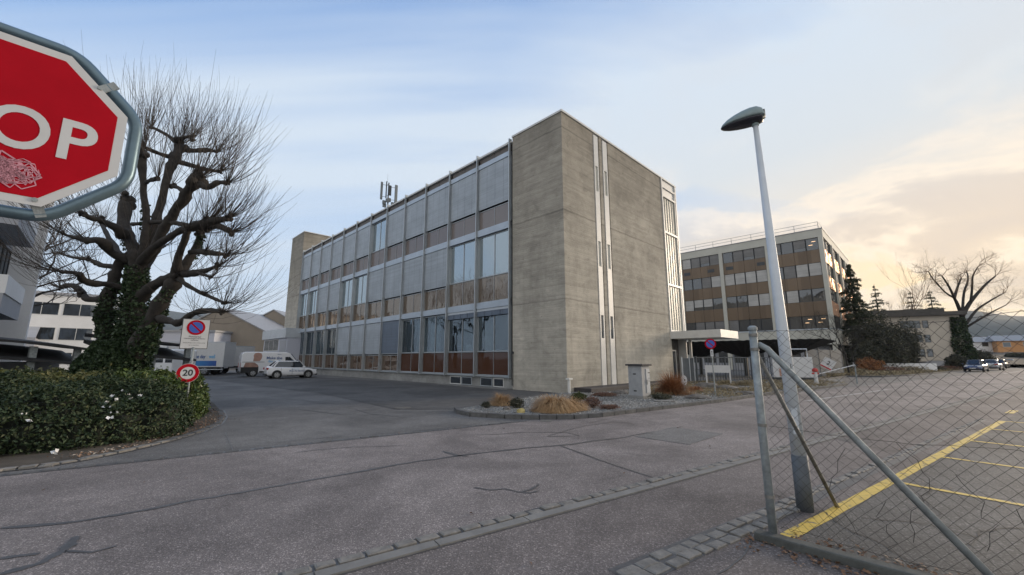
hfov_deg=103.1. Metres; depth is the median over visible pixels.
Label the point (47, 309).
window
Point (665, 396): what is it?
shrub
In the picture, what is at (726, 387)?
boulder
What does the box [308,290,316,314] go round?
window
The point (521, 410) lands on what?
boulder
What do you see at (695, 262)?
window
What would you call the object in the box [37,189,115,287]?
bare tree
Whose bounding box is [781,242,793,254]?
window
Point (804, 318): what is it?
window
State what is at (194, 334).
parking sign
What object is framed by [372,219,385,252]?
window
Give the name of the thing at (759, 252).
window
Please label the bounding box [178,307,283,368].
gabled hall
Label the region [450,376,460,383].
basement window
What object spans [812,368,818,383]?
hydrant
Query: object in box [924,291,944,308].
conifer tree
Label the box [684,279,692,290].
window
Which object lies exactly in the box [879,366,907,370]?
shrub
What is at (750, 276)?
window
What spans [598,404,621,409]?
shrub
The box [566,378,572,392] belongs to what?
vent pipe
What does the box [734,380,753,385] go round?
grass clump
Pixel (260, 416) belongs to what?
ground
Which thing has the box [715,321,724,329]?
window
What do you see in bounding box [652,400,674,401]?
paving slab
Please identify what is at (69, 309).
window
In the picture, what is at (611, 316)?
slot window
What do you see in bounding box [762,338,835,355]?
carport
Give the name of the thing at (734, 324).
window
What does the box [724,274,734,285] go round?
window
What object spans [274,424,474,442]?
bitumen seal
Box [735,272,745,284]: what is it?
window
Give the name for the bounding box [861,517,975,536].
crack
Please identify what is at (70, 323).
white building
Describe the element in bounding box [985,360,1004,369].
parked car
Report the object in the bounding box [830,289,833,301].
window
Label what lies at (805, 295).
window
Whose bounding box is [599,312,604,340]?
slot window
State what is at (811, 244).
window
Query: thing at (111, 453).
hedge bed kerb
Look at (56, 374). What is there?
olive hedge
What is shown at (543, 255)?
office building
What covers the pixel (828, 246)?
window
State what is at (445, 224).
window
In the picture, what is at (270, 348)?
window
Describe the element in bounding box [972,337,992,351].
distant house
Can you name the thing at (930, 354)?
window
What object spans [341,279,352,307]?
window
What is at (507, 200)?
window
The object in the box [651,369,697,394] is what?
grass clump
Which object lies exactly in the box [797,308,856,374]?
bare tree
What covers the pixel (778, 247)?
window
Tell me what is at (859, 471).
parking edge setts
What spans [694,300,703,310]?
window
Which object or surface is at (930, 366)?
wall
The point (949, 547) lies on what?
parking lot
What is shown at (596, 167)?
slot window
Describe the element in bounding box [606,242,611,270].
slot window
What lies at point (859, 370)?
shrub
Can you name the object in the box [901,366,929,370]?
shrub
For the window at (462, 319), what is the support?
in the office building at (543, 255)
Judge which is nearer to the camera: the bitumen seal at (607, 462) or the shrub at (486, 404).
the bitumen seal at (607, 462)
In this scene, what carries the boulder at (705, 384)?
on the gravel bed at (511, 410)
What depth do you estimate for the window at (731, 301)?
61.03 m
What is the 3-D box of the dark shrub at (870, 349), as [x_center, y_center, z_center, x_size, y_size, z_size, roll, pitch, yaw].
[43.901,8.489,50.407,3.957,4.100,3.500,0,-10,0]
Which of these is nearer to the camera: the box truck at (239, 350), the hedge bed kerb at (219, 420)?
the hedge bed kerb at (219, 420)
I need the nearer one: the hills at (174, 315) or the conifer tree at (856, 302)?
the conifer tree at (856, 302)
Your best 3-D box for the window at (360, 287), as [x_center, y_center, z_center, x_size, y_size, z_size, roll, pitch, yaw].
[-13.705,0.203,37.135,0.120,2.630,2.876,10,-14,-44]
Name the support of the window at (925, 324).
in the apartment house at (925, 316)
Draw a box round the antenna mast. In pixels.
[380,181,397,207]
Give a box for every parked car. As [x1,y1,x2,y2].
[962,360,989,371]
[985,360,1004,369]
[993,359,1009,367]
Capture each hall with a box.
[158,330,232,341]
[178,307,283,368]
[262,328,313,360]
[263,309,285,325]
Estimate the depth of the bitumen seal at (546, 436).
8.91 m
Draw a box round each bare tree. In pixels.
[33,230,111,305]
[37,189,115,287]
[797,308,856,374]
[837,323,863,364]
[877,246,938,310]
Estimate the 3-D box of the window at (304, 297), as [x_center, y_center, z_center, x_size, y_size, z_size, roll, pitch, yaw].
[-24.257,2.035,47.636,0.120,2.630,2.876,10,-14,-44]
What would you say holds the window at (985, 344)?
in the distant house at (986, 345)
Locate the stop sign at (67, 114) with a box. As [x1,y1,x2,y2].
[0,22,142,220]
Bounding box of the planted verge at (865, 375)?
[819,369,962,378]
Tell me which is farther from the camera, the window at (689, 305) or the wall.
the window at (689, 305)
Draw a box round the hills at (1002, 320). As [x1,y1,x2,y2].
[965,311,1023,335]
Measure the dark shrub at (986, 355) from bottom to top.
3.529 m
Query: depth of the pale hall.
61.75 m
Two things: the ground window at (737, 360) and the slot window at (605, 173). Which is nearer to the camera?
the slot window at (605, 173)
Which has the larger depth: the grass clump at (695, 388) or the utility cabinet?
the grass clump at (695, 388)
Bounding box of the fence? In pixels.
[748,310,1023,574]
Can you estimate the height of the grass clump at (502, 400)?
0.460 m
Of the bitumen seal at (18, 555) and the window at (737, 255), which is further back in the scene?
the window at (737, 255)
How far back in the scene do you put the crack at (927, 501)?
4.83 m
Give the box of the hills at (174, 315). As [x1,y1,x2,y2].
[157,311,262,329]
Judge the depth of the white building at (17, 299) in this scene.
20.87 m
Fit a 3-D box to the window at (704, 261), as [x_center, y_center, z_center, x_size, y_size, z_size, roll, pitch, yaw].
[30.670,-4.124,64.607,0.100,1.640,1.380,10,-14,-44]
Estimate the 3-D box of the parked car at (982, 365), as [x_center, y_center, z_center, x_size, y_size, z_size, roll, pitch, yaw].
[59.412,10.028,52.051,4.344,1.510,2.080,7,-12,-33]
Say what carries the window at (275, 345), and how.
in the hall at (288, 340)
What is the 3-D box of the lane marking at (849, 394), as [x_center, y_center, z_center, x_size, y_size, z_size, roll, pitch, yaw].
[15.836,4.962,18.868,10.561,0.001,0.130,7,-12,-34]
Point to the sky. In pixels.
(894, 127)
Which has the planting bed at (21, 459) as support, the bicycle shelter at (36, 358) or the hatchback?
the bicycle shelter at (36, 358)
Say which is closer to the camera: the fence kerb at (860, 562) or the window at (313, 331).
the fence kerb at (860, 562)
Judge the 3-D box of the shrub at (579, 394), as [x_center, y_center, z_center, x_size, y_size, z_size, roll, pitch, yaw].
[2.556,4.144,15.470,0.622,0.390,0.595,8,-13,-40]
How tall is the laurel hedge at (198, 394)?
1.490 m
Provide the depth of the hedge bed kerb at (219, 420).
10.76 m
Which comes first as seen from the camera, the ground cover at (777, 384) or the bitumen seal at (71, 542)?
the bitumen seal at (71, 542)
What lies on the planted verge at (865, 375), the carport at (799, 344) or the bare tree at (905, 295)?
the bare tree at (905, 295)
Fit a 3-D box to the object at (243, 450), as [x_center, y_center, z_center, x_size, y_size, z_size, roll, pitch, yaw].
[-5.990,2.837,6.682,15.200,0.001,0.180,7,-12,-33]
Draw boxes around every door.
[279,340,285,351]
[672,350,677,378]
[791,408,799,433]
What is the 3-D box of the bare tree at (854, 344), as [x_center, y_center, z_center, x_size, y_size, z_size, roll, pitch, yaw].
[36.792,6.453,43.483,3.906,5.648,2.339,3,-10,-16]
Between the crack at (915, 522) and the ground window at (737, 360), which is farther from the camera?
the ground window at (737, 360)
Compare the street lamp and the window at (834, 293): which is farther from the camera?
the window at (834, 293)
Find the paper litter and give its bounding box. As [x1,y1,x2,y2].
[21,389,142,453]
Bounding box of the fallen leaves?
[41,409,999,574]
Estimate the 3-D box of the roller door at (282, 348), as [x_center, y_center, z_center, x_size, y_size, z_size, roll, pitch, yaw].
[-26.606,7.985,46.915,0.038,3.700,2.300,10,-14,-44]
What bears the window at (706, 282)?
in the office building at (727, 287)
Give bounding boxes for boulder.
[517,408,524,412]
[612,390,627,393]
[684,394,711,398]
[691,382,717,388]
[713,385,738,389]
[739,391,754,394]
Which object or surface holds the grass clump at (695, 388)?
on the gravel bed at (511, 410)
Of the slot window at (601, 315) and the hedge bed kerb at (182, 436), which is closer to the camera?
the hedge bed kerb at (182, 436)
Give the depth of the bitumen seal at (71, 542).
3.44 m
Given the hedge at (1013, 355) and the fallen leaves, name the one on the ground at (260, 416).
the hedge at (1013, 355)
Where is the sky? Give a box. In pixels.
[0,0,1023,315]
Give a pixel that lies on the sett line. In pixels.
(70, 467)
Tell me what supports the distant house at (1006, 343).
on the slope
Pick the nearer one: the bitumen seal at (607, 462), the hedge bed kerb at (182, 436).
the bitumen seal at (607, 462)
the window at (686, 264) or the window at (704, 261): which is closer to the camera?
the window at (704, 261)
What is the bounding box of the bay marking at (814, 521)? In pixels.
[780,410,1023,537]
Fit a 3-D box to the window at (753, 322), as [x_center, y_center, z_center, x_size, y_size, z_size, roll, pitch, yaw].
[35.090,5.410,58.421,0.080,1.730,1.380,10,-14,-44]
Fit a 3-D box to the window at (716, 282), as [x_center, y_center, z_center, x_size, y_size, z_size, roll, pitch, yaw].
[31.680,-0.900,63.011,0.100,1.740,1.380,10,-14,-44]
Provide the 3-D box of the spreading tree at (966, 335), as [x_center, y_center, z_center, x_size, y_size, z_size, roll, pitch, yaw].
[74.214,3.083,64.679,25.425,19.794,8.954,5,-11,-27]
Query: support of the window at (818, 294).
in the office building at (727, 287)
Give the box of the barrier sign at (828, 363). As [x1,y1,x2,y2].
[817,357,857,383]
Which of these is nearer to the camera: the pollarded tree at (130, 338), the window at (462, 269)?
the pollarded tree at (130, 338)
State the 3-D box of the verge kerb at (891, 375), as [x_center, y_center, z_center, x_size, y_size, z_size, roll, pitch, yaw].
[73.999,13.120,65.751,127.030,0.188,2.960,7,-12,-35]
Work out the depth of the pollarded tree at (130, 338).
12.66 m
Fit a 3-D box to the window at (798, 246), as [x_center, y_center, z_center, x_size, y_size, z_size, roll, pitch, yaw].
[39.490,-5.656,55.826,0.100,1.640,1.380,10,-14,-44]
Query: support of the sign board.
on the gravel bed at (511, 410)
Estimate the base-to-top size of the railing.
1.820 m
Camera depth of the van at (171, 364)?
32.17 m
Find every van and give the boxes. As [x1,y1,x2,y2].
[154,349,196,372]
[237,352,297,376]
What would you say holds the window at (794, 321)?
in the office building at (727, 287)
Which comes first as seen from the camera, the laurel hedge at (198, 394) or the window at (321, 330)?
the laurel hedge at (198, 394)
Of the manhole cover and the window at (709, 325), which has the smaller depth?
the manhole cover
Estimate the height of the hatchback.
1.490 m
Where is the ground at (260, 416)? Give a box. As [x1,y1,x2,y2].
[0,365,1023,473]
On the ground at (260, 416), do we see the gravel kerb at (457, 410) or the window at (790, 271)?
the gravel kerb at (457, 410)
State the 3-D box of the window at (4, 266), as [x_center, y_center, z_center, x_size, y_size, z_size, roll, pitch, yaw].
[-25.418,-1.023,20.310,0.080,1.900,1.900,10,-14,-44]
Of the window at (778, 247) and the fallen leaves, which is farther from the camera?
the window at (778, 247)
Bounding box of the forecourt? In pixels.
[203,373,556,408]
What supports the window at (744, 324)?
in the office building at (727, 287)
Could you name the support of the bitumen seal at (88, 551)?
on the road
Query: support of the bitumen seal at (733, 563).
on the pavement
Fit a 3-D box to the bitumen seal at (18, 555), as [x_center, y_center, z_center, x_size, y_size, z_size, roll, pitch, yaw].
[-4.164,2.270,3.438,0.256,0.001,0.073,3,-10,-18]
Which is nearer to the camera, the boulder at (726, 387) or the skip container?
the boulder at (726, 387)
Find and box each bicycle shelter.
[0,337,84,371]
[83,333,195,366]
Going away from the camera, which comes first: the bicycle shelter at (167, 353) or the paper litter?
the paper litter
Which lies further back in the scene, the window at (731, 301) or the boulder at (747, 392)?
the window at (731, 301)
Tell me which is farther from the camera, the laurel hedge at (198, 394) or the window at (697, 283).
the window at (697, 283)
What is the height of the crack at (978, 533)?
0.001 m
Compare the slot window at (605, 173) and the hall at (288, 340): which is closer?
the slot window at (605, 173)
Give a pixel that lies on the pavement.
(601, 538)
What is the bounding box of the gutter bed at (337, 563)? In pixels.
[278,387,1021,574]
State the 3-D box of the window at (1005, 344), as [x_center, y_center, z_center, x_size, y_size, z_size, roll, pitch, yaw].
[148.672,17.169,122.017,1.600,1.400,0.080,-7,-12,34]
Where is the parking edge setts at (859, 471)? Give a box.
[789,418,983,503]
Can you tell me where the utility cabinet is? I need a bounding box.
[625,364,651,398]
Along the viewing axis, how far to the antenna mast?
36.49 m
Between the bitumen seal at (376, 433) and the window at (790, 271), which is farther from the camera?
the window at (790, 271)
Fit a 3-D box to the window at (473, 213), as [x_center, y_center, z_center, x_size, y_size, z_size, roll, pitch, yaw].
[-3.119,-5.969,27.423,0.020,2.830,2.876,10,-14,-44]
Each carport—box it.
[687,341,721,375]
[692,339,777,376]
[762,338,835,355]
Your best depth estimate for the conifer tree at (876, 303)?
84.64 m
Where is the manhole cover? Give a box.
[839,439,871,442]
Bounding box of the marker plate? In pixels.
[681,375,686,385]
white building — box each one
[0,200,53,361]
[22,290,118,369]
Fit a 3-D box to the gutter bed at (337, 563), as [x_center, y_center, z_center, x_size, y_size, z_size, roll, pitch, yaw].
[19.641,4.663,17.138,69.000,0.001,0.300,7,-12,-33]
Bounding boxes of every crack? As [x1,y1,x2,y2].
[775,494,931,571]
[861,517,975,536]
[919,489,941,514]
[968,527,1015,544]
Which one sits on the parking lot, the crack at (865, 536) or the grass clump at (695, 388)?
the crack at (865, 536)
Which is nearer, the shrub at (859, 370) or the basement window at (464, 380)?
the basement window at (464, 380)
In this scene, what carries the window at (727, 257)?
in the office building at (727, 287)
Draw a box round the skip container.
[766,348,813,379]
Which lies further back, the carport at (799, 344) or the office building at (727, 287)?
the office building at (727, 287)
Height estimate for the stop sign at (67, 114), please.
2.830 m
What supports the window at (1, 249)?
in the white building at (17, 299)
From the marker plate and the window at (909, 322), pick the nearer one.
the marker plate
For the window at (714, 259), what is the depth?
63.57 m
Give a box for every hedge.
[0,363,111,383]
[0,367,197,455]
[108,366,210,419]
[1004,352,1023,365]
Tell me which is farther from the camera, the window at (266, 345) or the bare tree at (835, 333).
the window at (266, 345)
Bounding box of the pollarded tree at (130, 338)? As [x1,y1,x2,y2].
[0,32,300,375]
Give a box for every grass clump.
[489,392,512,406]
[527,393,579,413]
[563,396,589,410]
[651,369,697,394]
[686,385,703,391]
[717,379,734,385]
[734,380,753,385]
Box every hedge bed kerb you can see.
[3,464,54,471]
[41,456,99,464]
[81,448,132,459]
[125,440,169,449]
[166,431,200,440]
[196,422,222,431]
[214,416,225,423]
[217,409,224,416]
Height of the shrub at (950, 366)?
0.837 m
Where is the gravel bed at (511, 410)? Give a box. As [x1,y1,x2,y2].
[460,379,844,413]
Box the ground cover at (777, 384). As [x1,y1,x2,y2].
[628,379,843,397]
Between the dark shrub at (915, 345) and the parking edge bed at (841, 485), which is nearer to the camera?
the parking edge bed at (841, 485)
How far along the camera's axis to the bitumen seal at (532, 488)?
5.17 m
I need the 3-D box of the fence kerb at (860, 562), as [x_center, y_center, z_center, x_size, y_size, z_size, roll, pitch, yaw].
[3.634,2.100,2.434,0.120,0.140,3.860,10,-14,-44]
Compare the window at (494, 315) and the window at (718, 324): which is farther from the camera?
the window at (718, 324)
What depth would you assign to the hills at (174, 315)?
2006.86 m
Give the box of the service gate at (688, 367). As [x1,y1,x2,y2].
[681,357,695,382]
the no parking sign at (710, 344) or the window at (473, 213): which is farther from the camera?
the window at (473, 213)
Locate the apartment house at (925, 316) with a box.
[858,308,966,367]
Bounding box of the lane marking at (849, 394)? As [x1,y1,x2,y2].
[806,389,888,400]
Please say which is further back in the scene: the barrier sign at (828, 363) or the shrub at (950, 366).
the shrub at (950, 366)
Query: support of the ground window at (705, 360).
in the office building at (727, 287)
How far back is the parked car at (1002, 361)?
69.67 m
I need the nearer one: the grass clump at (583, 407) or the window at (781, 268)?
the grass clump at (583, 407)
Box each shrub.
[480,400,491,407]
[507,397,525,407]
[570,391,587,400]
[584,396,602,407]
[588,391,617,396]
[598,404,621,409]
[648,393,672,399]
[844,366,874,372]
[845,308,912,368]
[848,340,889,367]
[857,357,886,370]
[868,311,930,362]
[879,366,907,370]
[889,329,922,362]
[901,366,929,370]
[939,365,962,369]
[943,354,967,367]
[976,349,997,359]
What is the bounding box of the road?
[0,369,1023,574]
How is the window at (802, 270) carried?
in the office building at (727, 287)
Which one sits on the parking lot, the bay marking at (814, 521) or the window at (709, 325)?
the bay marking at (814, 521)
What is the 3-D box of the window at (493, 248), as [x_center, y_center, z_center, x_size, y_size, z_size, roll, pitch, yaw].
[-1.045,-1.997,24.529,0.120,2.630,2.876,10,-14,-44]
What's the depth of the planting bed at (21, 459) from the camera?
7.14 m
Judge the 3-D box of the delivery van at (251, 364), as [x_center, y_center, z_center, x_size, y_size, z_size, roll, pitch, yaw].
[-22.824,7.290,38.677,5.324,2.253,2.018,8,-13,-39]
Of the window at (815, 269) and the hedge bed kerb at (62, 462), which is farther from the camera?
the window at (815, 269)
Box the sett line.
[0,421,519,475]
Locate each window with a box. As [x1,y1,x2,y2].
[0,239,4,265]
[0,248,11,274]
[32,301,59,314]
[32,326,55,339]
[57,327,92,340]
[62,303,96,316]
[264,340,268,350]
[268,340,273,350]
[273,339,278,350]
[300,293,307,316]
[305,331,313,354]
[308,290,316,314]
[315,330,324,354]
[325,329,334,354]
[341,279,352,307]
[354,274,366,304]
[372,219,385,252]
[401,318,419,352]
[423,315,444,352]
[428,224,447,232]
[448,319,472,352]
[450,240,474,284]
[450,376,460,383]
[452,213,474,222]
[461,376,471,384]
[477,315,507,351]
[478,229,507,278]
[480,200,507,211]
[480,377,492,386]
[493,378,503,387]
[594,163,599,193]
[596,238,602,268]
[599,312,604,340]
[603,168,608,198]
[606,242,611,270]
[609,314,614,340]
[660,178,687,375]
[682,259,690,269]
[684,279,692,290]
[685,300,694,311]
[687,323,695,330]
[691,257,699,267]
[692,278,701,289]
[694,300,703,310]
[696,322,705,329]
[700,256,709,266]
[702,277,711,288]
[703,299,713,309]
[704,354,715,362]
[705,322,714,329]
[709,254,718,265]
[711,276,720,287]
[713,298,722,308]
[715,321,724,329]
[719,352,727,362]
[722,252,732,263]
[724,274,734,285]
[726,296,737,307]
[729,320,739,331]
[733,250,743,261]
[734,355,743,362]
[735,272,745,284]
[737,295,747,306]
[739,319,749,331]
[743,248,753,259]
[745,271,756,283]
[747,294,758,306]
[750,319,761,330]
[754,246,764,258]
[756,269,767,281]
[759,293,770,305]
[761,318,772,330]
[776,244,780,254]
[779,267,783,279]
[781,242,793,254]
[783,266,796,278]
[783,291,786,303]
[786,290,799,302]
[789,316,802,329]
[793,240,805,252]
[796,264,808,277]
[799,289,812,301]
[802,316,815,328]
[805,237,818,250]
[808,262,822,275]
[812,288,825,300]
[815,315,829,327]
[826,242,830,254]
[829,266,833,278]
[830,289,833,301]
[833,291,837,303]
[900,321,920,327]
[922,320,928,327]
[927,349,933,356]
[981,342,988,346]
[1002,342,1010,346]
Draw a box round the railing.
[695,356,771,382]
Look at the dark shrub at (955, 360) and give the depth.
60.54 m
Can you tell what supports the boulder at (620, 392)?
on the gravel bed at (511, 410)
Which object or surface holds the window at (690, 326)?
in the office building at (727, 287)
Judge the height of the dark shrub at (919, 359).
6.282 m
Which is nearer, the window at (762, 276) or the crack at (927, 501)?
the crack at (927, 501)
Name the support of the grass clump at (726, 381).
on the gravel bed at (511, 410)
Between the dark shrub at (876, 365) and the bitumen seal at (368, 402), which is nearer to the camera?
the bitumen seal at (368, 402)
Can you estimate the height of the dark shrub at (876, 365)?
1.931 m
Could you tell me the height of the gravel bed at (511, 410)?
0.001 m
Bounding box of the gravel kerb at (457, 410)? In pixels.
[454,383,847,419]
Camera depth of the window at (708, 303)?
63.36 m
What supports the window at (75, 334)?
in the white building at (70, 323)
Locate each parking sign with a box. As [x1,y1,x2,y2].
[176,318,210,401]
[705,339,715,394]
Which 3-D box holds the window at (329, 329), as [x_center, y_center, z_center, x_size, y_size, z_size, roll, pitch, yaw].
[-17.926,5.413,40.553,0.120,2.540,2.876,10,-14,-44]
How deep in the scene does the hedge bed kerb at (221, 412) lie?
12.10 m
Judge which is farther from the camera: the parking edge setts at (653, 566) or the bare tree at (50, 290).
the bare tree at (50, 290)
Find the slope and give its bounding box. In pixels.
[983,352,1023,363]
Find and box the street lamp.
[721,106,814,512]
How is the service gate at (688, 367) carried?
on the gravel bed at (511, 410)
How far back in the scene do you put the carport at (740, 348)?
35.86 m
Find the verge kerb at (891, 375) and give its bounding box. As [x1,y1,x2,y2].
[818,370,962,379]
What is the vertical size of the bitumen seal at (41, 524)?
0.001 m
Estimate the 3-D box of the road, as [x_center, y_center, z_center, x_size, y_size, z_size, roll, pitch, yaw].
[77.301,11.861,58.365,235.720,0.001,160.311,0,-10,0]
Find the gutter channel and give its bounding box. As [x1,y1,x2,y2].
[304,386,1022,574]
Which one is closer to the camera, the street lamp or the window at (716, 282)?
the street lamp
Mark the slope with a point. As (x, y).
(1018, 361)
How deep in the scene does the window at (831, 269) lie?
56.87 m
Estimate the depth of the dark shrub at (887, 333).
51.78 m
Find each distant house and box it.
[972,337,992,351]
[986,335,1023,351]
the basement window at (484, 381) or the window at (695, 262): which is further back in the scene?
the window at (695, 262)
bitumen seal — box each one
[0,536,80,573]
[0,552,39,558]
[1,426,681,528]
[66,545,116,552]
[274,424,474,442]
[275,397,445,407]
[474,483,539,491]
[485,432,579,436]
[560,445,653,477]
[718,528,761,572]
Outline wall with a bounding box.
[882,363,937,370]
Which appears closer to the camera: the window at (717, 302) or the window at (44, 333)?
the window at (44, 333)
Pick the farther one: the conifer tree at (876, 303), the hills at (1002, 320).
the hills at (1002, 320)
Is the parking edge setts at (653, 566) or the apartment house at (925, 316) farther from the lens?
the apartment house at (925, 316)
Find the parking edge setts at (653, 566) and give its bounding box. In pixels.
[616,498,799,574]
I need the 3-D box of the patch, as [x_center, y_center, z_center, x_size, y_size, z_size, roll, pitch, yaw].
[3.684,3.218,8.872,1.774,0.001,1.197,9,-14,-43]
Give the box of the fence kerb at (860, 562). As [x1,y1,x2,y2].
[754,529,933,574]
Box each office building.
[284,109,737,393]
[680,222,856,369]
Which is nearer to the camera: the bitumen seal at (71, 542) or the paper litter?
the bitumen seal at (71, 542)
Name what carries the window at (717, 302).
in the office building at (727, 287)
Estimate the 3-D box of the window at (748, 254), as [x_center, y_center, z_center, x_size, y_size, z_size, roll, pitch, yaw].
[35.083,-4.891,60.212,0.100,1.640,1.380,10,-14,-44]
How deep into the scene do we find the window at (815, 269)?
54.17 m
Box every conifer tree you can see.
[839,264,906,363]
[868,286,888,310]
[906,292,921,309]
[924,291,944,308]
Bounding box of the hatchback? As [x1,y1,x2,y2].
[263,361,316,378]
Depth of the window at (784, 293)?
56.25 m
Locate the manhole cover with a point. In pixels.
(861, 439)
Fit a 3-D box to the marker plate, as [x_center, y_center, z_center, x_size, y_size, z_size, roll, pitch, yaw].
[8.220,4.622,19.357,0.300,0.850,0.047,0,-10,0]
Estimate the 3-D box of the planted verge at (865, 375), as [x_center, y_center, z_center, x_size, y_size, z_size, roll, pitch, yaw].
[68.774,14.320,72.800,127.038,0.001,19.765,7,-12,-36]
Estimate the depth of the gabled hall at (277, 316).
78.20 m
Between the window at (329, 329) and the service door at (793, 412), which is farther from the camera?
the window at (329, 329)
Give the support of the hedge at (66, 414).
on the planting bed at (21, 459)
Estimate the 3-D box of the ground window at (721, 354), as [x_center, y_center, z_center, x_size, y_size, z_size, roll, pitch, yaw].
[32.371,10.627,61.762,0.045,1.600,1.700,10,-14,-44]
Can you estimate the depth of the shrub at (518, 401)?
13.32 m
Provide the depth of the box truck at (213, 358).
40.13 m
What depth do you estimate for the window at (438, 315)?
28.12 m
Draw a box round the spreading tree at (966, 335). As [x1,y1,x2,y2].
[911,250,1023,359]
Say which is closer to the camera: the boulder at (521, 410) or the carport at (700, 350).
the boulder at (521, 410)
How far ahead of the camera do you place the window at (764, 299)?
57.98 m
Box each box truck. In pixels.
[160,341,235,374]
[219,346,254,373]
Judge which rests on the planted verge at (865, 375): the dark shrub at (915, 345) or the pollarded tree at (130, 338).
the dark shrub at (915, 345)
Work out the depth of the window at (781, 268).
56.91 m
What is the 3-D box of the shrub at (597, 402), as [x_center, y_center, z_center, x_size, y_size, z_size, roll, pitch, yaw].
[2.636,3.769,13.402,0.595,0.406,0.583,-9,-14,43]
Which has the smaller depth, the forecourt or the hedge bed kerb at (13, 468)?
the hedge bed kerb at (13, 468)
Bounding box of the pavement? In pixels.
[342,387,1023,574]
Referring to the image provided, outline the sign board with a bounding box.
[705,365,731,385]
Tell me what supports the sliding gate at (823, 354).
on the planted verge at (865, 375)
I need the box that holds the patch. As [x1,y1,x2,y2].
[636,427,721,444]
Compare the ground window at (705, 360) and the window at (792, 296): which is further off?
the ground window at (705, 360)
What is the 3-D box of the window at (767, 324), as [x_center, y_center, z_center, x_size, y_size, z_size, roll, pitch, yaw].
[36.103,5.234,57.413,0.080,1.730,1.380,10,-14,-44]
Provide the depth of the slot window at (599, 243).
22.78 m
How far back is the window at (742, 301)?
60.02 m
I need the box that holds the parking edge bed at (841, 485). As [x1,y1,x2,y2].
[608,419,985,574]
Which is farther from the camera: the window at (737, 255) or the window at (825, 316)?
the window at (737, 255)
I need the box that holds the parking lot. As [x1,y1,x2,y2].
[798,410,1023,574]
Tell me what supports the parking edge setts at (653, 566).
on the parking edge bed at (841, 485)
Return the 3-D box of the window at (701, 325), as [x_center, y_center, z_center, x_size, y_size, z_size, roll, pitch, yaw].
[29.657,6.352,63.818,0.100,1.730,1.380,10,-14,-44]
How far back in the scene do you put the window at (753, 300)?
58.99 m
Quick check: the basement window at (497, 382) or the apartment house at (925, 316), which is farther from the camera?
the apartment house at (925, 316)
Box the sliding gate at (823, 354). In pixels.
[804,348,844,375]
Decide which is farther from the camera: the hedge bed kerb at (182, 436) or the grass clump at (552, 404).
the grass clump at (552, 404)
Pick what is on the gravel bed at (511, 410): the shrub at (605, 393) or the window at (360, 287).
the shrub at (605, 393)
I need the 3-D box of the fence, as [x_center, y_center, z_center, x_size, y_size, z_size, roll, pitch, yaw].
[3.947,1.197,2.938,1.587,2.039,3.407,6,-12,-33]
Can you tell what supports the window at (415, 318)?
in the office building at (543, 255)
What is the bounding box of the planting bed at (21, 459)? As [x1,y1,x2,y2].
[0,401,219,467]
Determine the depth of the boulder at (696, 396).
16.27 m

